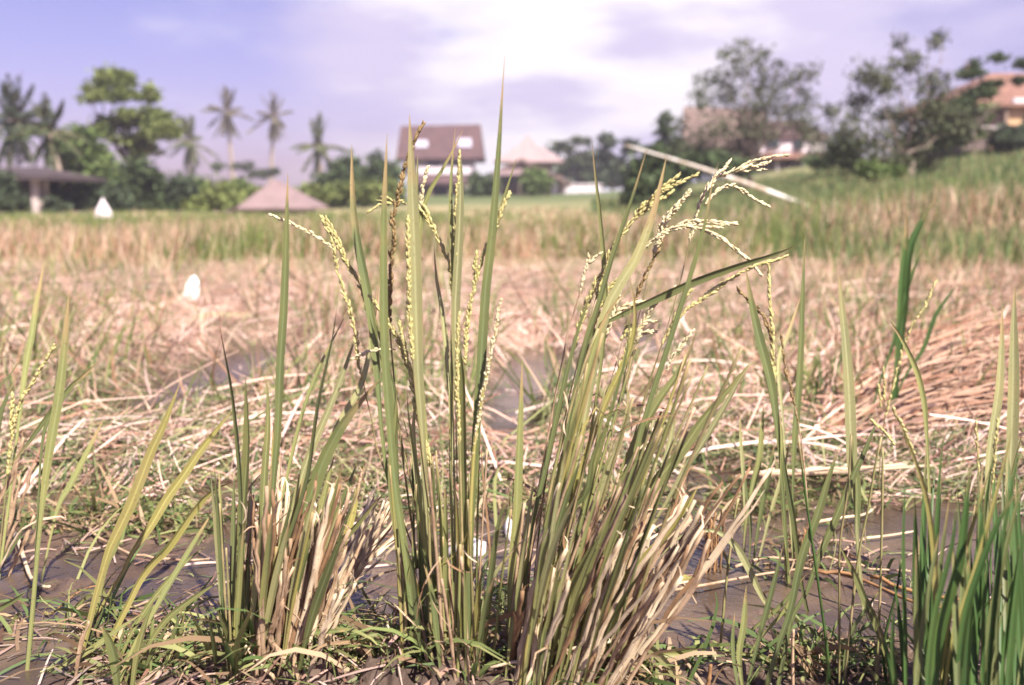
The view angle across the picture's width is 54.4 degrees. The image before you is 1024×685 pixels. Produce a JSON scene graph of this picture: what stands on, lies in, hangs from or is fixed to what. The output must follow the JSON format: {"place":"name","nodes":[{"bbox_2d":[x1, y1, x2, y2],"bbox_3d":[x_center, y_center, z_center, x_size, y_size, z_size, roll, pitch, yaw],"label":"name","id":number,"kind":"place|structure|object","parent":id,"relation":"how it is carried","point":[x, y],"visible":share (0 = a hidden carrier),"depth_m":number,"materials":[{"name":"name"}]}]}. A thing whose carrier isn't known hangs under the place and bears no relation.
{"place":"outdoors","nodes":[
{"label":"outdoors","id":0,"kind":"place"},
{"bbox_2d":[0,322,1023,684],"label":"water","id":1,"kind":"structure","parent":0,"point":[184,582],"depth_m":1.97,"materials":[{"name":"brown liquid"}]},
{"bbox_2d":[0,511,34,610],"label":"rice plant","id":2,"kind":"object","parent":1,"relation":"on","point":[8,603],"visible":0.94,"depth_m":1.82,"materials":[{"name":"green plant"}]},
{"bbox_2d":[0,264,66,575],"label":"rice plant","id":3,"kind":"object","parent":1,"relation":"on","point":[10,503],"visible":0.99,"depth_m":1.84,"materials":[{"name":"green plant"}]},
{"bbox_2d":[7,294,97,669],"bbox_3d":[-0.700,0.204,1.489,0.153,0.571,0.082,0,8,0],"label":"rice plant","id":4,"kind":"object","parent":1,"relation":"on","point":[51,418],"visible":1,"depth_m":1.45,"materials":[{"name":"green plant"}]},
{"bbox_2d":[51,585,95,614],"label":"fallen straw","id":5,"kind":"object","parent":1,"relation":"on","point":[52,613],"visible":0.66,"depth_m":1.74,"materials":[{"name":"beige plant"}]},
{"bbox_2d":[39,384,179,684],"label":"rice plant","id":6,"kind":"object","parent":1,"relation":"on","point":[112,545],"visible":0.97,"depth_m":1.49,"materials":[{"name":"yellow plant"}]},
{"bbox_2d":[49,523,209,561],"bbox_3d":[-0.781,0.401,1.991,0.417,0.019,0.064,4,9,28],"label":"fallen straw","id":7,"kind":"object","parent":1,"relation":"on","point":[121,549],"visible":0.69,"depth_m":1.93,"materials":[{"name":"beige plant"}]},
{"bbox_2d":[101,596,158,607],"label":"fallen straw","id":8,"kind":"object","parent":1,"relation":"on","point":[134,605],"visible":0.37,"depth_m":1.70,"materials":[{"name":"beige plant"}]},
{"bbox_2d":[99,411,235,684],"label":"rice plant","id":9,"kind":"object","parent":1,"relation":"on","point":[160,555],"visible":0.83,"depth_m":1.50,"materials":[{"name":"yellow plant"}]},
{"bbox_2d":[188,175,385,683],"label":"rice clump","id":10,"kind":"object","parent":1,"relation":"in","point":[298,560],"visible":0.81,"depth_m":1.39,"materials":[{"name":"green plant"}]},
{"bbox_2d":[326,482,416,612],"bbox_3d":[-0.251,0.360,1.735,0.183,0.232,0.103,0,8,0],"label":"straw sheaf","id":11,"kind":"object","parent":1,"relation":"on","point":[367,554],"visible":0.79,"depth_m":1.70,"materials":[{"name":"beige plant"}]},
{"bbox_2d":[268,57,516,683],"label":"rice clump","id":12,"kind":"object","parent":1,"relation":"in","point":[438,591],"visible":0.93,"depth_m":1.37,"materials":[{"name":"green plant"}]},
{"bbox_2d":[0,437,978,684],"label":"mud weeds","id":13,"kind":"object","parent":1,"relation":"on","point":[362,637],"visible":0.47,"depth_m":1.51,"materials":[{"name":"green plant"}]},
{"bbox_2d":[0,248,1023,524],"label":"straw litter","id":14,"kind":"object","parent":1,"relation":"on","point":[186,432],"visible":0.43,"depth_m":2.94,"materials":[{"name":"beige plant"}]},
{"bbox_2d":[748,466,878,474],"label":"fallen straw","id":15,"kind":"object","parent":14,"relation":"on","point":[811,473],"visible":0.62,"depth_m":2.25,"materials":[{"name":"beige plant"}]},
{"bbox_2d":[745,464,906,472],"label":"fallen straw","id":16,"kind":"object","parent":14,"relation":"on","point":[823,468],"visible":0.45,"depth_m":2.34,"materials":[{"name":"beige plant"}]},
{"bbox_2d":[734,464,932,478],"bbox_3d":[0.750,0.297,2.299,0.498,0.012,0.015,-2,8,-11],"label":"fallen straw","id":17,"kind":"object","parent":14,"relation":"on","point":[861,470],"visible":0.55,"depth_m":2.31,"materials":[{"name":"beige plant"}]},
{"bbox_2d":[763,461,909,470],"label":"fallen straw","id":18,"kind":"object","parent":14,"relation":"on","point":[825,466],"visible":0.23,"depth_m":2.46,"materials":[{"name":"beige plant"}]},
{"bbox_2d":[774,463,902,476],"bbox_3d":[0.744,0.304,2.363,0.441,0.009,0.016,-2,9,-16],"label":"fallen straw","id":19,"kind":"object","parent":14,"relation":"on","point":[836,470],"visible":0.18,"depth_m":2.36,"materials":[{"name":"beige plant"}]},
{"bbox_2d":[490,145,798,684],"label":"rice clump","id":20,"kind":"object","parent":1,"relation":"on","point":[583,593],"visible":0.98,"depth_m":1.35,"materials":[{"name":"green plant"}]},
{"bbox_2d":[682,574,691,580],"bbox_3d":[0.319,0.434,1.829,0.035,0.008,0.032,0,8,0],"label":"water lettuce","id":21,"kind":"object","parent":1,"relation":"on","point":[686,577],"visible":0.54,"depth_m":1.83,"materials":[{"name":"yellow plant"}]},
{"bbox_2d":[704,509,726,573],"bbox_3d":[0.388,0.369,1.895,0.042,0.128,0.060,2,9,15],"label":"stubble stump","id":22,"kind":"object","parent":1,"relation":"on","point":[710,525],"visible":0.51,"depth_m":1.88,"materials":[{"name":"beige plant"}]},
{"bbox_2d":[739,405,790,567],"bbox_3d":[0.480,0.275,1.895,0.098,0.316,0.028,0,8,0],"label":"rice plant","id":23,"kind":"object","parent":1,"relation":"on","point":[757,468],"visible":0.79,"depth_m":1.90,"materials":[{"name":"green plant"}]},
{"bbox_2d":[736,264,810,582],"bbox_3d":[0.481,0.151,1.814,0.166,0.598,0.056,0,8,0],"label":"rice plant","id":24,"kind":"object","parent":1,"relation":"on","point":[769,369],"visible":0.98,"depth_m":1.78,"materials":[{"name":"green plant"}]},
{"bbox_2d":[706,416,878,684],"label":"rice plant","id":25,"kind":"object","parent":1,"relation":"on","point":[797,580],"visible":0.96,"depth_m":1.41,"materials":[{"name":"green plant"}]},
{"bbox_2d":[788,522,806,549],"bbox_3d":[0.571,0.385,1.987,0.040,0.071,0.067,2,9,17],"label":"stubble stump","id":26,"kind":"object","parent":1,"relation":"on","point":[789,539],"visible":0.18,"depth_m":1.97,"materials":[{"name":"beige plant"}]},
{"bbox_2d":[719,435,901,684],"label":"rice plant","id":27,"kind":"object","parent":1,"relation":"on","point":[866,603],"visible":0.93,"depth_m":1.40,"materials":[{"name":"green plant"}]},
{"bbox_2d":[734,556,910,571],"bbox_3d":[0.577,0.408,1.872,0.321,0.024,0.054,1,8,4],"label":"fallen straw","id":28,"kind":"object","parent":1,"relation":"on","point":[791,560],"visible":0.71,"depth_m":1.86,"materials":[{"name":"beige plant"}]},
{"bbox_2d":[819,506,875,522],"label":"fallen straw","id":29,"kind":"object","parent":1,"relation":"on","point":[829,519],"visible":0.59,"depth_m":2.16,"materials":[{"name":"beige plant"}]},
{"bbox_2d":[839,275,863,610],"bbox_3d":[0.569,0.174,1.662,0.073,0.580,0.007,0,8,0],"label":"rice plant","id":30,"kind":"object","parent":1,"relation":"on","point":[850,406],"visible":0.73,"depth_m":1.66,"materials":[{"name":"green plant"}]},
{"bbox_2d":[863,531,912,538],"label":"fallen straw","id":31,"kind":"object","parent":1,"relation":"on","point":[873,537],"visible":0.79,"depth_m":2.05,"materials":[{"name":"beige plant"}]},
{"bbox_2d":[868,198,957,419],"bbox_3d":[1.128,-0.040,2.802,0.238,0.730,0.010,0,8,0],"label":"rice plant","id":32,"kind":"object","parent":1,"relation":"on","point":[906,274],"visible":0.78,"depth_m":2.79,"materials":[{"name":"green plant"}]},
{"bbox_2d":[870,406,1023,684],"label":"rice clump","id":33,"kind":"object","parent":1,"relation":"in","point":[993,624],"visible":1,"depth_m":1.19,"materials":[{"name":"green plant"}]},
{"bbox_2d":[985,286,1023,531],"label":"rice plant","id":34,"kind":"object","parent":1,"relation":"on","point":[1013,394],"visible":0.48,"depth_m":1.65,"materials":[{"name":"green plant"}]},
{"bbox_2d":[0,158,1023,684],"bbox_3d":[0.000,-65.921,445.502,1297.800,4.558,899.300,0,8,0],"label":"ground","id":35,"kind":"structure","parent":0,"point":[410,676],"depth_m":3.38,"materials":[{"name":"beige plant"}]},
{"bbox_2d":[9,532,50,588],"bbox_3d":[-0.934,0.414,1.910,0.022,0.018,0.370,-6,10,-35],"label":"fallen straw","id":36,"kind":"object","parent":35,"relation":"on","point":[25,563],"visible":0.73,"depth_m":1.87,"materials":[{"name":"beige plant"}]},
{"bbox_2d":[0,71,66,166],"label":"palm tree","id":37,"kind":"object","parent":35,"relation":"on","point":[12,110],"visible":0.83,"depth_m":64.08,"materials":[{"name":"green plant"}]},
{"bbox_2d":[0,170,73,214],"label":"shrub","id":38,"kind":"object","parent":35,"relation":"on","point":[8,202],"visible":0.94,"depth_m":38.68,"materials":[{"name":"green plant"}]},
{"bbox_2d":[2,92,89,170],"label":"palm tree","id":39,"kind":"object","parent":35,"relation":"on","point":[50,142],"visible":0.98,"depth_m":48.84,"materials":[{"name":"green plant"}]},
{"bbox_2d":[0,167,106,213],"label":"pavilion","id":40,"kind":"structure","parent":35,"relation":"on","point":[34,178],"depth_m":42.55,"materials":[{"name":"stone"}]},
{"bbox_2d":[42,122,128,186],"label":"tree","id":41,"kind":"object","parent":35,"relation":"on","point":[97,160],"visible":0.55,"depth_m":52.53,"materials":[{"name":"green plant"}]},
{"bbox_2d":[29,181,141,212],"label":"shrub","id":42,"kind":"object","parent":35,"relation":"on","point":[86,196],"visible":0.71,"depth_m":45.43,"materials":[{"name":"green plant"}]},
{"bbox_2d":[95,198,111,217],"bbox_3d":[-12.210,-3.855,29.755,0.486,0.930,0.486,-3,9,-22],"label":"shrine","id":43,"kind":"object","parent":35,"relation":"on","point":[103,208],"visible":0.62,"depth_m":29.59,"materials":[{"name":"stone"}]},
{"bbox_2d":[71,62,195,163],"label":"tree","id":44,"kind":"object","parent":35,"relation":"on","point":[156,123],"visible":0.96,"depth_m":55.70,"materials":[{"name":"green plant"}]},
{"bbox_2d":[101,150,171,210],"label":"tree","id":45,"kind":"object","parent":35,"relation":"on","point":[139,178],"visible":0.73,"depth_m":50.37,"materials":[{"name":"green plant"}]},
{"bbox_2d":[139,180,187,210],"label":"shrub","id":46,"kind":"object","parent":35,"relation":"on","point":[159,203],"visible":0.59,"depth_m":50.81,"materials":[{"name":"green plant"}]},
{"bbox_2d":[159,168,204,210],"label":"shrub","id":47,"kind":"object","parent":35,"relation":"on","point":[184,187],"visible":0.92,"depth_m":48.45,"materials":[{"name":"green plant"}]},
{"bbox_2d":[183,276,199,299],"bbox_3d":[-2.122,-0.353,6.590,0.101,0.174,0.060,0,8,0],"label":"white bag","id":48,"kind":"object","parent":35,"relation":"on","point":[194,284],"visible":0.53,"depth_m":6.58,"materials":[{"name":"white plastic"}]},
{"bbox_2d":[168,114,220,173],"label":"palm tree","id":49,"kind":"object","parent":35,"relation":"on","point":[190,156],"visible":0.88,"depth_m":107.73,"materials":[{"name":"green plant"}]},
{"bbox_2d":[180,192,220,211],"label":"shrub","id":50,"kind":"object","parent":35,"relation":"on","point":[193,204],"visible":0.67,"depth_m":47.26,"materials":[{"name":"green plant"}]},
{"bbox_2d":[183,170,217,202],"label":"shrub","id":51,"kind":"object","parent":35,"relation":"on","point":[204,181],"visible":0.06,"depth_m":51.04,"materials":[{"name":"green plant"}]},
{"bbox_2d":[195,175,250,211],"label":"shrub","id":52,"kind":"object","parent":35,"relation":"on","point":[223,192],"visible":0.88,"depth_m":47.03,"materials":[{"name":"green plant"}]},
{"bbox_2d":[201,85,254,179],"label":"palm tree","id":53,"kind":"object","parent":35,"relation":"on","point":[227,125],"visible":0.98,"depth_m":136.82,"materials":[{"name":"green plant"}]},
{"bbox_2d":[227,194,245,211],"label":"shrub","id":54,"kind":"object","parent":35,"relation":"on","point":[233,204],"visible":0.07,"depth_m":46.26,"materials":[{"name":"green plant"}]},
{"bbox_2d":[225,175,254,192],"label":"shrub","id":55,"kind":"object","parent":35,"relation":"on","point":[242,181],"visible":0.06,"depth_m":52.79,"materials":[{"name":"green plant"}]},
{"bbox_2d":[209,160,281,183],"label":"tree","id":56,"kind":"object","parent":35,"relation":"on","point":[265,173],"visible":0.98,"depth_m":118.07,"materials":[{"name":"green plant"}]},
{"bbox_2d":[241,182,267,200],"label":"shrub","id":57,"kind":"object","parent":35,"relation":"on","point":[252,190],"visible":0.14,"depth_m":49.12,"materials":[{"name":"green plant"}]},
{"bbox_2d":[246,91,293,182],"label":"palm tree","id":58,"kind":"object","parent":35,"relation":"on","point":[274,127],"visible":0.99,"depth_m":136.81,"materials":[{"name":"green plant"}]},
{"bbox_2d":[216,180,328,214],"bbox_3d":[-9.630,-5.525,39.870,3.951,1.913,3.300,0,8,0],"label":"hut","id":59,"kind":"object","parent":35,"relation":"on","point":[271,196],"visible":0.62,"depth_m":38.79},
{"bbox_2d":[262,210,273,213],"bbox_3d":[-9.557,-4.915,39.038,0.449,0.595,0.120,0,8,0],"label":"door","id":60,"kind":"structure","parent":59,"relation":"in","point":[268,211],"depth_m":38.95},
{"bbox_2d":[290,112,352,175],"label":"palm tree","id":61,"kind":"object","parent":35,"relation":"on","point":[318,144],"visible":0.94,"depth_m":93.21,"materials":[{"name":"green plant"}]},
{"bbox_2d":[292,175,406,208],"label":"shrub","id":62,"kind":"object","parent":35,"relation":"on","point":[367,194],"visible":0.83,"depth_m":58.71,"materials":[{"name":"green plant"}]},
{"bbox_2d":[306,149,407,187],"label":"tree","id":63,"kind":"object","parent":35,"relation":"on","point":[338,169],"visible":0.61,"depth_m":68.38,"materials":[{"name":"green plant"}]},
{"bbox_2d":[364,148,390,167],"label":"tree","id":64,"kind":"object","parent":35,"relation":"on","point":[373,156],"visible":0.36,"depth_m":107.47,"materials":[{"name":"green plant"}]},
{"bbox_2d":[396,124,485,196],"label":"house","id":65,"kind":"structure","parent":35,"relation":"on","point":[433,146],"depth_m":99.56,"materials":[{"name":"stone"}]},
{"bbox_2d":[415,140,427,147],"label":"roof window","id":66,"kind":"structure","parent":65,"relation":"in","point":[419,143],"depth_m":99.47,"materials":[{"name":"white glass"}]},
{"bbox_2d":[426,161,440,165],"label":"window","id":67,"kind":"structure","parent":65,"relation":"in","point":[432,163],"depth_m":99.54,"materials":[{"name":"grey glass"}]},
{"bbox_2d":[432,185,446,195],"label":"window","id":68,"kind":"structure","parent":65,"relation":"in","point":[439,190],"depth_m":99.51,"materials":[{"name":"grey glass"}]},
{"bbox_2d":[458,138,471,146],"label":"roof window","id":69,"kind":"structure","parent":65,"relation":"in","point":[462,142],"depth_m":99.66,"materials":[{"name":"white glass"}]},
{"bbox_2d":[449,538,485,556],"bbox_3d":[-0.082,0.408,2.000,0.074,0.040,0.078,3,9,23],"label":"white scrap","id":70,"kind":"object","parent":35,"relation":"on","point":[483,548],"visible":0.24,"depth_m":1.97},
{"bbox_2d":[463,170,505,196],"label":"shrub","id":71,"kind":"object","parent":35,"relation":"on","point":[481,185],"visible":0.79,"depth_m":78.24,"materials":[{"name":"green plant"}]},
{"bbox_2d":[0,472,998,684],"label":"mud debris","id":72,"kind":"object","parent":35,"relation":"on","point":[141,681],"visible":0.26,"depth_m":1.50,"materials":[{"name":"brown soil"}]},
{"bbox_2d":[504,517,511,539],"bbox_3d":[-0.008,0.389,2.097,0.019,0.050,0.097,0,8,0],"label":"white scrap","id":73,"kind":"object","parent":35,"relation":"on","point":[506,527],"visible":0.52,"depth_m":2.07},
{"bbox_2d":[0,152,1023,424],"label":"field grass","id":74,"kind":"structure","parent":35,"relation":"on","point":[166,236],"depth_m":8.60,"materials":[{"name":"plant"}]},
{"bbox_2d":[491,158,570,194],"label":"house","id":75,"kind":"structure","parent":35,"relation":"on","point":[560,182],"depth_m":83.26,"materials":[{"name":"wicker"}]},
{"bbox_2d":[503,177,515,184],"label":"window","id":76,"kind":"structure","parent":75,"relation":"in","point":[513,179],"depth_m":83.98,"materials":[{"name":"grey glass"}]},
{"bbox_2d":[494,135,563,172],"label":"roof","id":77,"kind":"structure","parent":75,"relation":"on","point":[528,148],"depth_m":95.46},
{"bbox_2d":[552,181,557,193],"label":"door","id":78,"kind":"structure","parent":75,"relation":"in","point":[554,189],"depth_m":83.98,"materials":[{"name":"grey"}]},
{"bbox_2d":[517,165,554,196],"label":"shrub","id":79,"kind":"object","parent":35,"relation":"on","point":[536,180],"visible":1,"depth_m":76.08,"materials":[{"name":"green plant"}]},
{"bbox_2d":[545,134,600,192],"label":"tree","id":80,"kind":"object","parent":35,"relation":"on","point":[578,164],"visible":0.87,"depth_m":108.40,"materials":[{"name":"green plant"}]},
{"bbox_2d":[564,184,601,191],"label":"garden wall","id":81,"kind":"structure","parent":35,"relation":"on","point":[581,188],"depth_m":88.95,"materials":[{"name":"white paint"}]},
{"bbox_2d":[585,131,640,190],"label":"tree","id":82,"kind":"object","parent":35,"relation":"on","point":[608,176],"visible":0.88,"depth_m":97.91,"materials":[{"name":"green plant"}]},
{"bbox_2d":[614,141,679,208],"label":"shrub","id":83,"kind":"object","parent":35,"relation":"on","point":[650,176],"visible":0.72,"depth_m":35.36,"materials":[{"name":"green plant"}]},
{"bbox_2d":[651,109,701,194],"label":"tree","id":84,"kind":"object","parent":35,"relation":"on","point":[662,129],"visible":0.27,"depth_m":44.76,"materials":[{"name":"green plant"}]},
{"bbox_2d":[624,144,806,205],"bbox_3d":[3.730,-2.727,16.942,5.211,1.095,0.095,-7,11,-39],"label":"bamboo pole","id":85,"kind":"object","parent":35,"relation":"on","point":[759,188],"visible":0.73,"depth_m":16.95,"materials":[{"name":"beige wood"}]},
{"bbox_2d":[661,36,837,189],"bbox_3d":[9.433,-8.778,38.996,7.464,6.311,3.282,0,8,0],"label":"tree","id":86,"kind":"object","parent":35,"relation":"on","point":[756,132],"visible":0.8,"depth_m":38.76,"materials":[{"name":"green plant"}]},
{"bbox_2d":[660,567,852,590],"bbox_3d":[0.400,0.426,1.785,0.443,0.012,0.069,-1,8,-10],"label":"fallen straw","id":87,"kind":"object","parent":35,"relation":"on","point":[729,580],"visible":0.5,"depth_m":1.80,"materials":[{"name":"beige plant"}]},
{"bbox_2d":[682,107,831,173],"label":"house","id":88,"kind":"structure","parent":35,"relation":"on","point":[789,161],"depth_m":60.66,"materials":[{"name":"wicker"}]},
{"bbox_2d":[763,160,770,170],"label":"window","id":89,"kind":"structure","parent":88,"relation":"in","point":[767,166],"depth_m":60.15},
{"bbox_2d":[766,140,778,147],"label":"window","id":90,"kind":"structure","parent":88,"relation":"in","point":[776,143],"depth_m":59.96,"materials":[{"name":"grey glass"}]},
{"bbox_2d":[787,160,796,167],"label":"window","id":91,"kind":"structure","parent":88,"relation":"in","point":[789,162],"depth_m":60.14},
{"bbox_2d":[793,140,803,148],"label":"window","id":92,"kind":"structure","parent":88,"relation":"in","point":[795,142],"depth_m":59.96,"materials":[{"name":"grey glass"}]},
{"bbox_2d":[665,136,866,196],"bbox_3d":[9.527,-6.430,37.465,7.732,2.619,2.409,0,8,0],"label":"shrub","id":93,"kind":"object","parent":35,"relation":"on","point":[713,159],"visible":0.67,"depth_m":37.28,"materials":[{"name":"green plant"}]},
{"bbox_2d":[776,240,804,566],"bbox_3d":[0.536,0.109,1.937,0.044,0.631,0.159,2,8,12],"label":"rice plant","id":94,"kind":"object","parent":35,"relation":"on","point":[798,388],"visible":0.77,"depth_m":1.87,"materials":[{"name":"green plant"}]},
{"bbox_2d":[590,145,1023,270],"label":"green paddy","id":95,"kind":"structure","parent":35,"relation":"on","point":[804,184],"depth_m":16.61,"materials":[{"name":"green plant"}]},
{"bbox_2d":[818,569,940,608],"bbox_3d":[0.652,0.429,1.735,0.037,0.012,0.261,-8,11,-44],"label":"fallen straw","id":96,"kind":"object","parent":35,"relation":"on","point":[864,580],"visible":0.43,"depth_m":1.77,"materials":[{"name":"beige plant"}]},
{"bbox_2d":[850,156,910,185],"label":"shrub","id":97,"kind":"object","parent":35,"relation":"on","point":[869,170],"visible":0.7,"depth_m":25.60,"materials":[{"name":"green plant"}]},
{"bbox_2d":[815,25,985,182],"bbox_3d":[10.172,-6.139,26.345,4.486,4.503,2.128,0,8,0],"label":"tree","id":98,"kind":"object","parent":35,"relation":"on","point":[909,146],"visible":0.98,"depth_m":26.25,"materials":[{"name":"green plant"}]},
{"bbox_2d":[877,280,937,493],"bbox_3d":[0.731,0.122,1.865,0.106,0.446,0.515,3,9,22],"label":"rice plant","id":99,"kind":"object","parent":35,"relation":"on","point":[917,373],"visible":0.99,"depth_m":1.65,"materials":[{"name":"green plant"}]},
{"bbox_2d":[870,574,958,600],"bbox_3d":[0.733,0.433,1.728,0.228,0.015,0.025,7,11,39],"label":"fallen straw","id":100,"kind":"object","parent":35,"relation":"on","point":[886,581],"visible":0.29,"depth_m":1.77,"materials":[{"name":"beige plant"}]},
{"bbox_2d":[810,263,1023,450],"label":"straw pile","id":101,"kind":"object","parent":35,"relation":"on","point":[909,398],"visible":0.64,"depth_m":3.10,"materials":[{"name":"beige plant"}]},
{"bbox_2d":[906,126,995,153],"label":"building","id":102,"kind":"structure","parent":35,"relation":"on","point":[981,144],"depth_m":41.22,"materials":[{"name":"stone"}]},
{"bbox_2d":[891,64,1023,156],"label":"house","id":103,"kind":"structure","parent":35,"relation":"on","point":[1010,111],"depth_m":43.38,"materials":[{"name":"stone"}]},
{"bbox_2d":[917,95,1001,157],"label":"shrub","id":104,"kind":"object","parent":35,"relation":"on","point":[979,132],"visible":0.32,"depth_m":36.92,"materials":[{"name":"green plant"}]},
{"bbox_2d":[947,51,1023,156],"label":"tree","id":105,"kind":"object","parent":35,"relation":"on","point":[983,90],"visible":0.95,"depth_m":34.86,"materials":[{"name":"green plant"}]},
{"bbox_2d":[982,118,1023,153],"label":"shrub","id":106,"kind":"object","parent":35,"relation":"on","point":[1009,136],"visible":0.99,"depth_m":36.67,"materials":[{"name":"green plant"}]},
{"bbox_2d":[0,0,1023,196],"label":"sky","id":107,"kind":"structure","parent":0,"point":[586,68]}
]}

